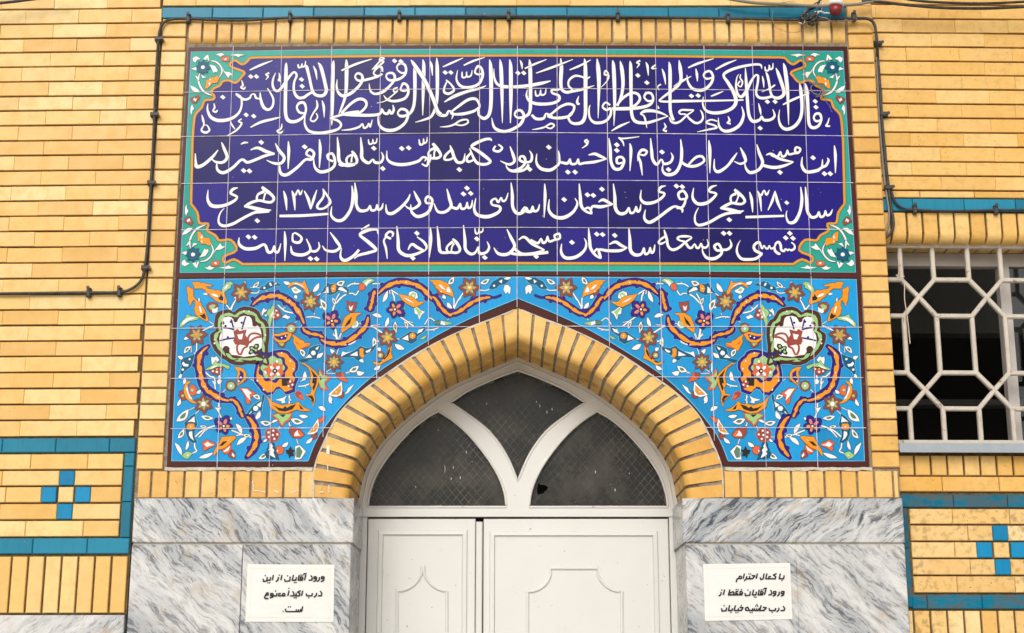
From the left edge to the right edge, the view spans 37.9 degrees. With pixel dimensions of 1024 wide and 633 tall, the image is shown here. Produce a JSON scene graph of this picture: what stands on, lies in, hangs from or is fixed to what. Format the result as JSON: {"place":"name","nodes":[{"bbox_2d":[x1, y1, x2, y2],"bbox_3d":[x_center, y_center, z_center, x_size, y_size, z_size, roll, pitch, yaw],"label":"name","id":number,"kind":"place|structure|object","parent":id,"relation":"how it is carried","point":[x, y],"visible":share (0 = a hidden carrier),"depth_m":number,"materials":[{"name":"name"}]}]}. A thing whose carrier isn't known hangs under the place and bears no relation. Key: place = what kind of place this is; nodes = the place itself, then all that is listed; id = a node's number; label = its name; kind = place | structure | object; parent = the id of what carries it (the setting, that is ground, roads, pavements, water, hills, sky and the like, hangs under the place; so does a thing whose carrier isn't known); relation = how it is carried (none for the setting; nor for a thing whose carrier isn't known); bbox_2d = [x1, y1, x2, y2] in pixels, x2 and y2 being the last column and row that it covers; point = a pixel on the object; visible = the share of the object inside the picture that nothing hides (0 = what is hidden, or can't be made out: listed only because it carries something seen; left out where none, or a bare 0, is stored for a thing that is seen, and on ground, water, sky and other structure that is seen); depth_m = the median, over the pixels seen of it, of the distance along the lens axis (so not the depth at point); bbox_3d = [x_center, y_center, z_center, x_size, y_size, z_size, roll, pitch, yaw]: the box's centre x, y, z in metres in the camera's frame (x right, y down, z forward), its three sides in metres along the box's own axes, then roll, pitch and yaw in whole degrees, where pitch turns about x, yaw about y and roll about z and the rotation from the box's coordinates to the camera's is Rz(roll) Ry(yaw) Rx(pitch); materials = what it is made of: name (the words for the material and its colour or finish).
{"place":"outdoors","nodes":[
{"label":"outdoors","id":0,"kind":"place"},
{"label":"pavement","id":1,"kind":"structure","parent":0,"visible":0},
{"bbox_2d":[0,0,162,632],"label":"brick wall","id":2,"kind":"structure","parent":1,"relation":"on","point":[77,78],"depth_m":5.85,"materials":[{"name":"brick"}]},
{"bbox_2d":[0,0,33,3],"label":"overhead wire","id":3,"kind":"object","parent":2,"relation":"attached to","point":[10,1],"visible":1,"depth_m":6.08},
{"bbox_2d":[127,498,362,632],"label":"marble pilaster","id":4,"kind":"object","parent":1,"relation":"on","point":[192,559],"visible":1,"depth_m":5.60,"materials":[{"name":"white stone"}]},
{"bbox_2d":[245,564,333,621],"bbox_3d":[-0.826,1.029,5.560,0.328,0.212,0.004,0,-14,0],"label":"paper notice","id":5,"kind":"object","parent":4,"relation":"attached to","point":[289,592],"visible":1,"depth_m":5.56,"materials":[{"name":"beige paper"}]},
{"bbox_2d":[134,0,899,502],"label":"entrance portal","id":6,"kind":"object","parent":4,"relation":"on","point":[666,418],"visible":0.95,"depth_m":5.88,"materials":[{"name":"yellow brick"}]},
{"bbox_2d":[0,9,809,297],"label":"cable","id":7,"kind":"object","parent":6,"relation":"attached to","point":[151,182],"visible":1,"depth_m":6.11,"materials":[{"name":"grey plastic"}]},
{"bbox_2d":[175,45,860,277],"bbox_3d":[0.021,-0.631,5.985,2.724,0.986,0.004,0,-14,0],"label":"inscription panel","id":8,"kind":"object","parent":6,"relation":"attached to","point":[550,160],"visible":1,"depth_m":5.98,"materials":[{"name":"blue tile"}]},
{"bbox_2d":[167,276,868,467],"bbox_3d":[0.021,0.210,5.778,2.700,0.761,0.006,0,-14,0],"label":"spandrel panel","id":9,"kind":"object","parent":6,"relation":"attached to","point":[274,371],"visible":1,"depth_m":5.80,"materials":[{"name":"blue tile"}]},
{"bbox_2d":[358,358,677,632],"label":"double door","id":10,"kind":"structure","parent":6,"relation":"attached to","point":[504,440],"depth_m":5.97,"materials":[{"name":"paint"}]},
{"bbox_2d":[366,519,475,632],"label":"door leaf","id":11,"kind":"structure","parent":10,"relation":"in","point":[421,607],"depth_m":5.92,"materials":[{"name":"paint"}]},
{"bbox_2d":[483,519,670,632],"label":"door leaf","id":12,"kind":"structure","parent":10,"relation":"in","point":[572,601],"depth_m":5.92,"materials":[{"name":"paint"}]},
{"bbox_2d":[828,0,843,15],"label":"bulb","id":13,"kind":"object","parent":6,"relation":"attached to","point":[836,7],"visible":1,"depth_m":6.05,"materials":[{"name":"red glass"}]},
{"bbox_2d":[730,0,878,7],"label":"overhead wire","id":14,"kind":"object","parent":13,"relation":"attached to","point":[800,5],"visible":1,"depth_m":6.08,"materials":[{"name":"brown"}]},
{"bbox_2d":[815,10,1023,238],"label":"cable","id":15,"kind":"object","parent":6,"relation":"attached to","point":[888,188],"visible":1,"depth_m":6.00,"materials":[{"name":"grey metal"}]},
{"bbox_2d":[798,0,856,26],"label":"wire tangle","id":16,"kind":"object","parent":15,"relation":"hanging from","point":[805,17],"visible":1,"depth_m":6.08,"materials":[{"name":"brown"}]},
{"bbox_2d":[772,1,811,32],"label":"wire loop","id":17,"kind":"object","parent":16,"relation":"hanging from","point":[783,30],"visible":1,"depth_m":6.09,"materials":[{"name":"brown"}]},
{"bbox_2d":[802,24,830,108],"bbox_3d":[1.234,-1.010,6.059,0.110,0.391,0.015,0,-14,0],"label":"hanging wire","id":18,"kind":"object","parent":16,"relation":"hanging from","point":[817,95],"visible":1,"depth_m":6.04,"materials":[{"name":"brown"}]},
{"bbox_2d":[862,0,1023,9],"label":"overhead wire","id":19,"kind":"object","parent":6,"relation":"attached to","point":[948,7],"visible":1,"depth_m":6.08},
{"bbox_2d":[673,498,909,632],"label":"marble pilaster","id":20,"kind":"object","parent":1,"relation":"on","point":[844,558],"visible":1,"depth_m":5.60,"materials":[{"name":"white stone"}]},
{"bbox_2d":[703,563,791,620],"bbox_3d":[0.878,1.025,5.561,0.326,0.213,0.004,0,-14,0],"label":"paper notice","id":21,"kind":"object","parent":20,"relation":"attached to","point":[753,591],"visible":1,"depth_m":5.56,"materials":[{"name":"beige paper"}]},
{"bbox_2d":[870,0,1023,632],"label":"brick wall","id":22,"kind":"structure","parent":1,"relation":"on","point":[952,84],"depth_m":5.98,"materials":[{"name":"brick"}]},
{"bbox_2d":[885,242,1023,452],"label":"window","id":23,"kind":"structure","parent":22,"relation":"attached to","point":[1008,288],"depth_m":5.95,"materials":[{"name":"paint"}]},
{"bbox_2d":[896,256,910,343],"bbox_3d":[1.545,-0.067,5.909,0.041,0.359,0.009,0,-14,0],"label":"window wire","id":24,"kind":"object","parent":23,"relation":"hanging from","point":[904,297],"depth_m":5.91,"materials":[{"name":"beige"}]},
{"bbox_2d":[886,251,1023,439],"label":"window frame","id":25,"kind":"structure","parent":23,"relation":"in","point":[911,260],"depth_m":6.08,"materials":[{"name":"paint"}]},
{"bbox_2d":[907,0,1023,4],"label":"overhead wire","id":26,"kind":"object","parent":22,"relation":"attached to","point":[969,3],"visible":1,"depth_m":6.07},
{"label":"ground","id":27,"kind":"structure","parent":0,"visible":0},
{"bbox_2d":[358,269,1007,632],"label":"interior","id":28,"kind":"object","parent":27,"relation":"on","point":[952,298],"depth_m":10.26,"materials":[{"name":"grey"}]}
]}

